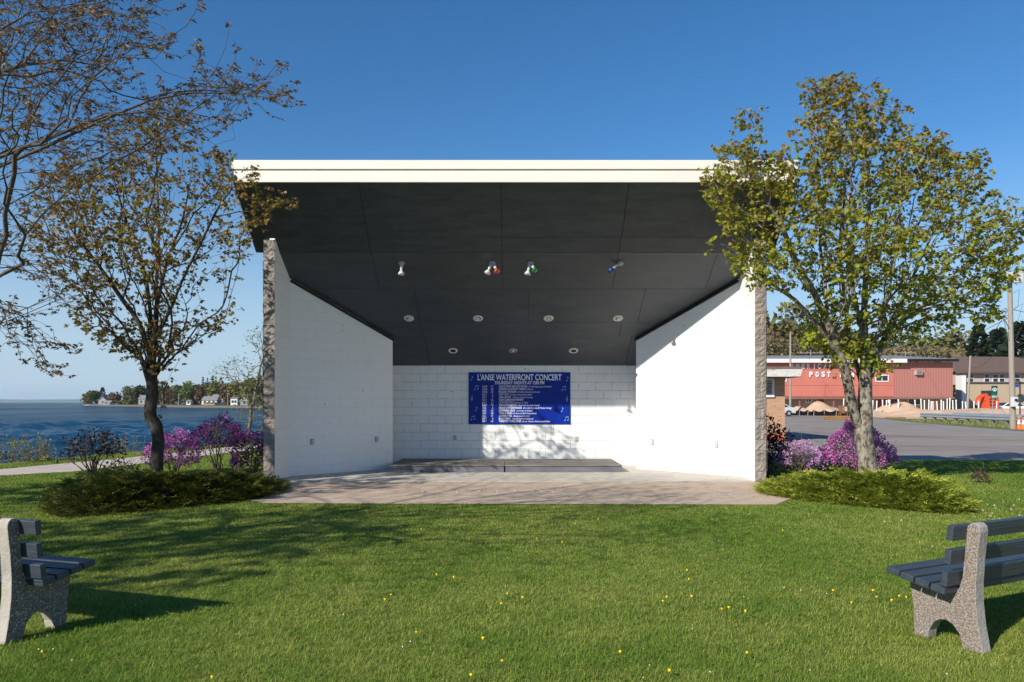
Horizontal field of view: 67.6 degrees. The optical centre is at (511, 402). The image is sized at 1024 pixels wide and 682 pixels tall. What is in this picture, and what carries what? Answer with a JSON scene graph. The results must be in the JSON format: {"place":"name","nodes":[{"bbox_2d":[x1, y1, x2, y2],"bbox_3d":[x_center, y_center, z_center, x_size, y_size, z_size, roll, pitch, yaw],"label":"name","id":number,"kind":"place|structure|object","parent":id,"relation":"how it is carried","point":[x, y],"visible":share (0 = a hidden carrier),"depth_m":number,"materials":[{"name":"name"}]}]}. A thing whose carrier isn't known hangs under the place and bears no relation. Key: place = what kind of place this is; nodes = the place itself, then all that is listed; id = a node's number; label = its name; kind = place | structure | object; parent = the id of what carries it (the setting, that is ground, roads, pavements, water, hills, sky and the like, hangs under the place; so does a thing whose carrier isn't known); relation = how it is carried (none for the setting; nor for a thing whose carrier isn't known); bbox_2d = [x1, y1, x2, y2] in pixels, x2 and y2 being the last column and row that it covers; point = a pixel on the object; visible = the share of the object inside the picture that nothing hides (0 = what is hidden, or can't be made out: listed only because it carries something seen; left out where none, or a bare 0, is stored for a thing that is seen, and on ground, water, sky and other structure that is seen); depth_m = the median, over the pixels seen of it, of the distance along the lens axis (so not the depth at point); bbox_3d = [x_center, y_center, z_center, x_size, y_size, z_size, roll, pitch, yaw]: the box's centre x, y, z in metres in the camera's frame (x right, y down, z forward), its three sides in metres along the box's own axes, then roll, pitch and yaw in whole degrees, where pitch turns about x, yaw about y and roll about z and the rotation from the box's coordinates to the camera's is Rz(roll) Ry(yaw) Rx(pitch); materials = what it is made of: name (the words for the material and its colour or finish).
{"place":"outdoors","nodes":[
{"label":"outdoors","id":0,"kind":"place"},
{"bbox_2d":[0,399,122,401],"bbox_3d":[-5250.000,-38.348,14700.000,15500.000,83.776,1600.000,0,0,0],"label":"hills","id":1,"kind":"structure","parent":0,"point":[43,400],"depth_m":14153.56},
{"bbox_2d":[0,445,259,475],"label":"path","id":2,"kind":"structure","parent":0,"point":[65,467],"depth_m":18.27,"materials":[{"name":"concrete"}]},
{"bbox_2d":[0,402,262,463],"bbox_3d":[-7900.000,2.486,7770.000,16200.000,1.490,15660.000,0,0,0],"label":"lake","id":3,"kind":"structure","parent":0,"point":[31,420],"depth_m":85.84,"materials":[{"name":"blue liquid"}]},
{"bbox_2d":[87,404,262,407],"bbox_3d":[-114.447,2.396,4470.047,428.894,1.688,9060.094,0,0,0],"label":"shore bank","id":4,"kind":"structure","parent":0,"point":[195,406],"depth_m":376.28,"materials":[{"name":"stone"}]},
{"bbox_2d":[0,441,1023,681],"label":"lawn","id":5,"kind":"structure","parent":0,"point":[344,675],"depth_m":6.22,"materials":[{"name":"plant"}]},
{"bbox_2d":[0,432,69,463],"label":"weed clump","id":6,"kind":"object","parent":5,"relation":"on","point":[41,455],"visible":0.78,"depth_m":20.01,"materials":[{"name":"green plant"}]},
{"bbox_2d":[0,517,94,644],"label":"park bench","id":7,"kind":"object","parent":5,"relation":"on","point":[33,579],"visible":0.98,"depth_m":4.96,"materials":[{"name":"blue grey paint"},{"name":"exposed aggregate pebbled concrete"}]},
{"bbox_2d":[55,426,129,472],"bbox_3d":[-8.436,0.998,15.432,1.277,1.103,1.215,0,0,-42],"label":"barberry shrub","id":8,"kind":"object","parent":5,"relation":"on","point":[100,449],"visible":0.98,"depth_m":15.31,"materials":[{"name":"purple plant"}]},
{"bbox_2d":[98,451,148,471],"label":"barberry shrub","id":9,"kind":"object","parent":5,"relation":"on","point":[130,467],"visible":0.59,"depth_m":15.13,"materials":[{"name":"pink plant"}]},
{"bbox_2d":[105,435,144,452],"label":"weed clump","id":10,"kind":"object","parent":5,"relation":"on","point":[125,448],"visible":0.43,"depth_m":24.61,"materials":[{"name":"green plant"}]},
{"bbox_2d":[0,0,305,377],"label":"silver maple tree","id":11,"kind":"object","parent":5,"relation":"on","point":[13,71],"visible":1,"depth_m":6.11,"materials":[{"name":"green plant"}]},
{"bbox_2d":[8,100,299,473],"bbox_3d":[-6.328,-2.029,13.875,6.000,7.142,3.126,0,0,31],"label":"maple tree","id":12,"kind":"object","parent":5,"relation":"on","point":[152,348],"visible":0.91,"depth_m":13.79,"materials":[{"name":"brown plant"}]},
{"bbox_2d":[32,466,293,517],"bbox_3d":[-5.740,1.268,13.055,4.020,0.543,5.140,0,0,-30],"label":"juniper shrub","id":13,"kind":"object","parent":5,"relation":"on","point":[105,492],"visible":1,"depth_m":11.46,"materials":[{"name":"green plant"}]},
{"bbox_2d":[138,426,202,471],"bbox_3d":[-7.342,1.027,16.493,1.316,1.047,1.238,0,0,0],"label":"rhododendron","id":14,"kind":"object","parent":5,"relation":"on","point":[181,452],"visible":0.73,"depth_m":16.37,"materials":[{"name":"purple plant"}]},
{"bbox_2d":[186,411,250,473],"bbox_3d":[-6.303,0.866,16.374,1.173,1.362,1.240,0,0,17],"label":"rhododendron","id":15,"kind":"object","parent":5,"relation":"on","point":[222,425],"visible":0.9,"depth_m":16.28,"materials":[{"name":"purple plant"}]},
{"bbox_2d":[207,322,263,441],"bbox_3d":[-10.350,-0.808,30.623,3.909,5.520,2.821,0,0,-36],"label":"shore tree","id":16,"kind":"object","parent":5,"relation":"on","point":[250,407],"visible":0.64,"depth_m":30.52,"materials":[{"name":"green plant"}]},
{"bbox_2d":[229,429,263,473],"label":"rhododendron","id":17,"kind":"object","parent":5,"relation":"on","point":[235,461],"visible":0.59,"depth_m":16.14,"materials":[{"name":"purple plant"}]},
{"bbox_2d":[232,160,797,481],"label":"bandshell","id":18,"kind":"structure","parent":5,"relation":"on","point":[672,363],"depth_m":15.89,"materials":[{"name":"white paint"}]},
{"bbox_2d":[398,261,404,275],"bbox_3d":[-2.214,-2.680,15.307,0.132,0.291,0.164,0,0,0],"label":"flood light","id":19,"kind":"object","parent":18,"relation":"hanging from","point":[401,264],"visible":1,"depth_m":15.29,"materials":[{"name":"white glass"}]},
{"bbox_2d":[404,315,413,320],"bbox_3d":[-2.281,-1.857,16.941,0.223,0.120,0.195,0,0,0],"label":"recessed light","id":20,"kind":"object","parent":18,"relation":"on","point":[408,318],"visible":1,"depth_m":16.91,"materials":[{"name":"white metal"}]},
{"bbox_2d":[473,315,482,320],"bbox_3d":[-0.753,-1.857,16.941,0.223,0.120,0.195,0,0,0],"label":"recessed light","id":21,"kind":"object","parent":18,"relation":"on","point":[477,318],"visible":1,"depth_m":16.91,"materials":[{"name":"white metal"}]},
{"bbox_2d":[484,261,499,274],"bbox_3d":[-0.394,-2.683,15.280,0.317,0.286,0.219,0,0,0],"label":"flood light","id":22,"kind":"object","parent":18,"relation":"hanging from","point":[491,264],"visible":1,"depth_m":15.26,"materials":[{"name":"white glass"}]},
{"bbox_2d":[469,372,569,423],"bbox_3d":[0.181,-0.097,18.606,2.473,1.262,0.024,0,0,0],"label":"concert sign","id":23,"kind":"object","parent":18,"relation":"attached to","point":[519,397],"visible":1,"depth_m":18.60,"materials":[{"name":"blue plastic"}]},
{"bbox_2d":[524,261,537,275],"bbox_3d":[0.396,-2.680,15.276,0.296,0.291,0.183,0,0,35],"label":"flood light","id":24,"kind":"object","parent":18,"relation":"hanging from","point":[534,269],"visible":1,"depth_m":15.27,"materials":[{"name":"white glass"}]},
{"bbox_2d":[608,261,623,273],"bbox_3d":[2.077,-2.697,15.302,0.333,0.258,0.131,0,0,-13],"label":"flood light","id":25,"kind":"object","parent":18,"relation":"hanging from","point":[619,263],"visible":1,"depth_m":15.28,"materials":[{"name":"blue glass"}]},
{"bbox_2d":[280,465,754,481],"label":"stage floor","id":26,"kind":"structure","parent":5,"relation":"on","point":[624,475],"depth_m":15.49,"materials":[{"name":"concrete"}]},
{"bbox_2d":[390,459,504,471],"bbox_3d":[-1.413,1.444,17.585,2.495,0.160,1.930,0,0,0],"label":"stage riser","id":27,"kind":"object","parent":26,"relation":"on","point":[449,465],"visible":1,"depth_m":16.64,"materials":[{"name":"grey concrete"}]},
{"bbox_2d":[505,459,621,471],"bbox_3d":[1.123,1.444,17.585,2.555,0.160,1.930,0,0,0],"label":"stage riser","id":28,"kind":"object","parent":26,"relation":"on","point":[561,465],"visible":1,"depth_m":16.64,"materials":[{"name":"grey concrete"}]},
{"bbox_2d":[246,482,790,504],"bbox_3d":[0.025,1.532,13.085,9.950,0.001,3.270,0,0,0],"label":"concrete apron","id":29,"kind":"object","parent":5,"relation":"on","point":[742,493],"visible":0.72,"depth_m":12.84,"materials":[{"name":"grey concrete"}]},
{"bbox_2d":[422,488,730,495],"bbox_3d":[1.078,1.528,13.112,5.245,0.001,1.184,0,0,0],"label":"chalk drawing","id":30,"kind":"object","parent":29,"relation":"on","point":[574,491],"visible":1,"depth_m":12.95},
{"bbox_2d":[765,413,797,476],"bbox_3d":[5.320,0.879,15.868,1.171,1.339,1.142,0,0,-35],"label":"rhododendron","id":31,"kind":"object","parent":5,"relation":"on","point":[770,440],"visible":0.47,"depth_m":15.73,"materials":[{"name":"red plant"}]},
{"bbox_2d":[771,435,823,473],"bbox_3d":[5.713,1.037,15.451,1.207,1.022,0.920,0,0,22],"label":"rhododendron","id":32,"kind":"object","parent":5,"relation":"on","point":[817,457],"visible":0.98,"depth_m":15.29,"materials":[{"name":"pink plant"}]},
{"bbox_2d":[811,419,900,471],"bbox_3d":[7.518,0.940,16.591,1.821,1.222,1.404,0,0,0],"label":"rhododendron","id":33,"kind":"object","parent":5,"relation":"on","point":[835,438],"visible":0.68,"depth_m":16.46,"materials":[{"name":"purple plant"}]},
{"bbox_2d":[696,71,1023,472],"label":"maple tree","id":34,"kind":"object","parent":5,"relation":"on","point":[861,414],"visible":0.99,"depth_m":13.39,"materials":[{"name":"green plant"}]},
{"bbox_2d":[750,465,982,514],"bbox_3d":[5.909,1.262,13.075,3.408,0.555,4.852,0,0,26],"label":"juniper shrub","id":35,"kind":"object","parent":5,"relation":"on","point":[918,490],"visible":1,"depth_m":11.62,"materials":[{"name":"green plant"}]},
{"bbox_2d":[886,516,1023,653],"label":"park bench","id":36,"kind":"object","parent":5,"relation":"on","point":[952,584],"visible":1,"depth_m":4.86,"materials":[{"name":"blue grey painted slats"},{"name":"exposed pebble aggregate concrete"}]},
{"bbox_2d":[961,464,996,482],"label":"seedling shrub","id":37,"kind":"object","parent":5,"relation":"on","point":[977,474],"visible":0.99,"depth_m":14.59,"materials":[{"name":"red plant"}]},
{"bbox_2d":[0,0,1023,399],"label":"sky","id":38,"kind":"structure","parent":0,"point":[379,79],"materials":[{"name":"blue"}]},
{"bbox_2d":[100,404,1017,430],"bbox_3d":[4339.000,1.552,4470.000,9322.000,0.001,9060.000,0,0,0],"label":"ground","id":39,"kind":"structure","parent":0,"point":[261,405],"depth_m":365.37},
{"bbox_2d":[80,390,101,404],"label":"broadleaf tree","id":40,"kind":"object","parent":39,"relation":"on","point":[90,397],"visible":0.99,"depth_m":585.48,"materials":[{"name":"green plant"}]},
{"bbox_2d":[106,391,121,402],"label":"broadleaf tree","id":41,"kind":"object","parent":39,"relation":"on","point":[114,397],"visible":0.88,"depth_m":568.99,"materials":[{"name":"green plant"}]},
{"bbox_2d":[121,385,133,403],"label":"broadleaf tree","id":42,"kind":"object","parent":39,"relation":"on","point":[125,394],"visible":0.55,"depth_m":547.77,"materials":[{"name":"green plant"}]},
{"bbox_2d":[125,385,145,403],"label":"broadleaf tree","id":43,"kind":"object","parent":39,"relation":"on","point":[135,393],"visible":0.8,"depth_m":532.16,"materials":[{"name":"green plant"}]},
{"bbox_2d":[138,395,145,404],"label":"house","id":44,"kind":"structure","parent":39,"relation":"on","point":[143,397],"depth_m":518.77,"materials":[{"name":"grey"}]},
{"bbox_2d":[158,380,170,404],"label":"broadleaf tree","id":45,"kind":"object","parent":39,"relation":"on","point":[167,386],"visible":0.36,"depth_m":510.43,"materials":[{"name":"green plant"}]},
{"bbox_2d":[164,388,175,404],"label":"broadleaf tree","id":46,"kind":"object","parent":39,"relation":"on","point":[169,399],"visible":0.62,"depth_m":490.63,"materials":[{"name":"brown plant"}]},
{"bbox_2d":[171,385,183,401],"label":"broadleaf tree","id":47,"kind":"object","parent":39,"relation":"on","point":[175,390],"visible":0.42,"depth_m":486.19,"materials":[{"name":"green plant"}]},
{"bbox_2d":[177,381,201,404],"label":"broadleaf tree","id":48,"kind":"object","parent":39,"relation":"on","point":[187,391],"visible":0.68,"depth_m":468.68,"materials":[{"name":"green plant"}]},
{"bbox_2d":[130,379,260,404],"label":"woods","id":49,"kind":"object","parent":39,"relation":"on","point":[173,386],"visible":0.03,"depth_m":489.31,"materials":[{"name":"green plant"}]},
{"bbox_2d":[193,384,207,402],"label":"broadleaf tree","id":50,"kind":"object","parent":39,"relation":"on","point":[199,393],"visible":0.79,"depth_m":462.41,"materials":[{"name":"brown plant"}]},
{"bbox_2d":[201,396,218,404],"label":"house","id":51,"kind":"structure","parent":39,"relation":"on","point":[209,400],"depth_m":428.78,"materials":[{"name":"white"}]},
{"bbox_2d":[204,376,223,395],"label":"broadleaf tree","id":52,"kind":"object","parent":39,"relation":"on","point":[211,389],"visible":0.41,"depth_m":444.84,"materials":[{"name":"green plant"}]},
{"bbox_2d":[212,394,226,404],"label":"house","id":53,"kind":"structure","parent":39,"relation":"on","point":[221,403],"depth_m":432.76,"materials":[{"name":"white"}]},
{"bbox_2d":[218,383,232,404],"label":"broadleaf tree","id":54,"kind":"object","parent":39,"relation":"on","point":[224,392],"visible":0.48,"depth_m":417.97,"materials":[{"name":"brown plant"}]},
{"bbox_2d":[231,397,240,404],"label":"house","id":55,"kind":"structure","parent":39,"relation":"on","point":[235,399],"depth_m":398.71,"materials":[{"name":"white"}]},
{"bbox_2d":[226,381,249,398],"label":"broadleaf tree","id":56,"kind":"object","parent":39,"relation":"on","point":[235,390],"visible":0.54,"depth_m":404.58,"materials":[{"name":"green plant"}]},
{"bbox_2d":[239,377,261,404],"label":"broadleaf tree","id":57,"kind":"object","parent":39,"relation":"on","point":[249,388],"visible":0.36,"depth_m":390.30,"materials":[{"name":"green plant"}]},
{"bbox_2d":[253,374,262,403],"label":"broadleaf tree","id":58,"kind":"object","parent":39,"relation":"on","point":[259,389],"visible":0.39,"depth_m":385.25,"materials":[{"name":"green plant"}]},
{"bbox_2d":[942,357,1023,408],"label":"inn building","id":59,"kind":"structure","parent":39,"relation":"on","point":[990,372],"depth_m":124.92,"materials":[{"name":"beige paint"}]},
{"bbox_2d":[838,406,847,415],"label":"garden chair","id":60,"kind":"object","parent":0,"point":[841,408],"visible":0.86,"depth_m":80.26,"materials":[{"name":"brown wood"}]},
{"bbox_2d":[767,414,1023,458],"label":"road","id":61,"kind":"structure","parent":0,"point":[921,444],"depth_m":32.41,"materials":[{"name":"grey asphalt"}]},
{"bbox_2d":[765,367,802,440],"bbox_3d":[8.305,0.090,32.450,5.510,2.900,6.700,0,0,0],"label":"brick hut","id":62,"kind":"object","parent":61,"relation":"on","point":[775,390],"visible":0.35,"depth_m":30.00,"materials":[{"name":"brick"}]},
{"bbox_2d":[766,378,773,396],"bbox_3d":[9.710,-0.565,29.955,1.120,0.730,0.086,0,0,0],"label":"window","id":63,"kind":"structure","parent":62,"relation":"in","point":[770,381],"depth_m":29.93,"materials":[{"name":"white glass"}]},
{"bbox_2d":[789,332,790,405],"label":"utility pole","id":64,"kind":"object","parent":61,"relation":"on","point":[790,378],"visible":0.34,"depth_m":94.90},
{"bbox_2d":[785,403,795,415],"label":"parked car","id":65,"kind":"object","parent":61,"relation":"on","point":[789,410],"visible":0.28,"depth_m":83.18,"materials":[{"name":"silver metal"}]},
{"bbox_2d":[821,416,849,419],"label":"timber stack","id":66,"kind":"object","parent":61,"relation":"on","point":[836,417],"visible":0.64,"depth_m":66.89,"materials":[{"name":"brown wood"}]},
{"bbox_2d":[768,459,1023,459],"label":"parking line","id":67,"kind":"object","parent":61,"relation":"on","point":[939,459],"visible":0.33,"depth_m":20.45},
{"bbox_2d":[795,423,1021,440],"bbox_3d":[20.430,1.530,49.000,0.200,0.001,52.002,0,0,0],"label":"road line","id":68,"kind":"object","parent":61,"relation":"on","point":[926,433],"visible":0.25,"depth_m":37.45,"materials":[{"name":"yellow paint"}]},
{"bbox_2d":[873,416,974,419],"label":"sand lot","id":69,"kind":"structure","parent":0,"point":[921,418],"depth_m":72.41,"materials":[{"name":"beige sand"}]},
{"bbox_2d":[792,409,848,415],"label":"silt fence","id":70,"kind":"object","parent":69,"relation":"on","point":[817,413],"visible":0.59,"depth_m":87.65,"materials":[{"name":"black fabric"}]},
{"bbox_2d":[803,401,842,411],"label":"sand pile","id":71,"kind":"object","parent":69,"relation":"on","point":[818,406],"visible":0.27,"depth_m":93.80,"materials":[{"name":"beige sand"}]},
{"bbox_2d":[767,356,958,409],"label":"lodge building","id":72,"kind":"structure","parent":69,"relation":"on","point":[908,382],"depth_m":115.00,"materials":[{"name":"red wood"}]},
{"bbox_2d":[875,375,888,381],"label":"window","id":73,"kind":"structure","parent":72,"relation":"in","point":[885,378],"depth_m":114.96,"materials":[{"name":"white"}]},
{"bbox_2d":[876,399,887,407],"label":"door","id":74,"kind":"structure","parent":72,"relation":"in","point":[879,403],"depth_m":116.54,"materials":[{"name":"white wood"}]},
{"bbox_2d":[908,399,920,404],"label":"window","id":75,"kind":"structure","parent":72,"relation":"in","point":[911,401],"depth_m":116.54,"materials":[{"name":"white"}]},
{"bbox_2d":[873,402,919,412],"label":"sand pile","id":76,"kind":"object","parent":69,"relation":"on","point":[902,406],"visible":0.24,"depth_m":92.64,"materials":[{"name":"beige sand"}]},
{"bbox_2d":[873,408,1023,416],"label":"sand pile","id":77,"kind":"object","parent":69,"relation":"on","point":[910,413],"visible":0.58,"depth_m":81.56,"materials":[{"name":"beige sand"}]},
{"bbox_2d":[966,356,970,408],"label":"utility pole","id":78,"kind":"object","parent":69,"relation":"on","point":[968,392],"visible":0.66,"depth_m":111.89,"materials":[{"name":"grey wood"}]},
{"bbox_2d":[972,391,998,407],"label":"excavator","id":79,"kind":"object","parent":69,"relation":"on","point":[986,400],"visible":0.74,"depth_m":103.42,"materials":[{"name":"orange paint"}]},
{"bbox_2d":[991,386,997,413],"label":"trail sign","id":80,"kind":"object","parent":69,"relation":"on","point":[994,391],"visible":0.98,"depth_m":69.96,"materials":[{"name":"metal"}]},
{"bbox_2d":[990,403,1023,408],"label":"parked car","id":81,"kind":"object","parent":69,"relation":"on","point":[1003,405],"visible":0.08,"depth_m":105.12,"materials":[{"name":"white paint"}]},
{"bbox_2d":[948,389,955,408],"bbox_3d":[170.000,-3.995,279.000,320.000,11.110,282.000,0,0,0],"label":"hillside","id":82,"kind":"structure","parent":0,"point":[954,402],"depth_m":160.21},
{"bbox_2d":[767,326,796,355],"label":"broadleaf tree","id":83,"kind":"object","parent":82,"relation":"on","point":[777,334],"visible":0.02,"depth_m":162.81,"materials":[{"name":"brown plant"}]},
{"bbox_2d":[766,299,806,339],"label":"broadleaf tree","id":84,"kind":"object","parent":82,"relation":"on","point":[783,329],"visible":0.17,"depth_m":182.79,"materials":[{"name":"green plant"}]},
{"bbox_2d":[776,305,819,342],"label":"broadleaf tree","id":85,"kind":"object","parent":82,"relation":"on","point":[791,318],"visible":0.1,"depth_m":189.83,"materials":[{"name":"plant"}]},
{"bbox_2d":[782,325,828,355],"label":"broadleaf tree","id":86,"kind":"object","parent":82,"relation":"on","point":[801,353],"visible":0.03,"depth_m":158.25,"materials":[{"name":"green plant"}]},
{"bbox_2d":[799,321,855,354],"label":"broadleaf tree","id":87,"kind":"object","parent":82,"relation":"on","point":[839,333],"visible":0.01,"depth_m":167.29,"materials":[{"name":"green plant"}]},
{"bbox_2d":[837,326,871,340],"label":"broadleaf tree","id":88,"kind":"object","parent":82,"relation":"on","point":[856,334],"visible":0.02,"depth_m":174.15,"materials":[{"name":"green plant"}]},
{"bbox_2d":[767,335,966,393],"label":"hill woods","id":89,"kind":"object","parent":82,"relation":"on","point":[778,344],"visible":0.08,"depth_m":150.89,"materials":[{"name":"green plant"}]},
{"bbox_2d":[869,330,913,354],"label":"broadleaf tree","id":90,"kind":"object","parent":82,"relation":"on","point":[897,340],"visible":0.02,"depth_m":169.93,"materials":[{"name":"green plant"}]},
{"bbox_2d":[888,326,936,361],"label":"broadleaf tree","id":91,"kind":"object","parent":82,"relation":"on","point":[912,341],"visible":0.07,"depth_m":166.80,"materials":[{"name":"green plant"}]},
{"bbox_2d":[899,320,971,361],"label":"broadleaf tree","id":92,"kind":"object","parent":82,"relation":"on","point":[950,340],"visible":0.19,"depth_m":174.56,"materials":[{"name":"green plant"}]},
{"bbox_2d":[953,323,994,393],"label":"evergreen tree","id":93,"kind":"object","parent":82,"relation":"on","point":[973,342],"visible":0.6,"depth_m":169.34,"materials":[{"name":"green plant"}]},
{"bbox_2d":[985,327,1018,356],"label":"evergreen tree","id":94,"kind":"object","parent":82,"relation":"on","point":[998,337],"visible":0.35,"depth_m":183.84,"materials":[{"name":"green plant"}]},
{"bbox_2d":[996,321,1023,358],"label":"evergreen tree","id":95,"kind":"object","parent":82,"relation":"on","point":[1002,351],"visible":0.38,"depth_m":174.45,"materials":[{"name":"green plant"}]},
{"bbox_2d":[891,418,1023,430],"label":"verge","id":96,"kind":"structure","parent":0,"point":[996,427],"depth_m":52.85,"materials":[{"name":"green plant"}]},
{"bbox_2d":[920,413,1023,425],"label":"guard rail","id":97,"kind":"object","parent":96,"relation":"on","point":[978,418],"visible":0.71,"depth_m":52.93,"materials":[{"name":"metal"}]},
{"bbox_2d":[953,413,1023,422],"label":"guard rail","id":98,"kind":"object","parent":96,"relation":"on","point":[987,414],"visible":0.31,"depth_m":56.73,"materials":[{"name":"metal"}]},
{"bbox_2d":[1000,271,1022,428],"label":"utility pole","id":99,"kind":"object","parent":96,"relation":"on","point":[1013,401],"visible":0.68,"depth_m":43.88,"materials":[{"name":"grey wood"}]},
{"bbox_2d":[1015,381,1023,414],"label":"road sign","id":100,"kind":"object","parent":96,"relation":"on","point":[1020,396],"visible":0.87,"depth_m":54.91,"materials":[{"name":"grey metal"}]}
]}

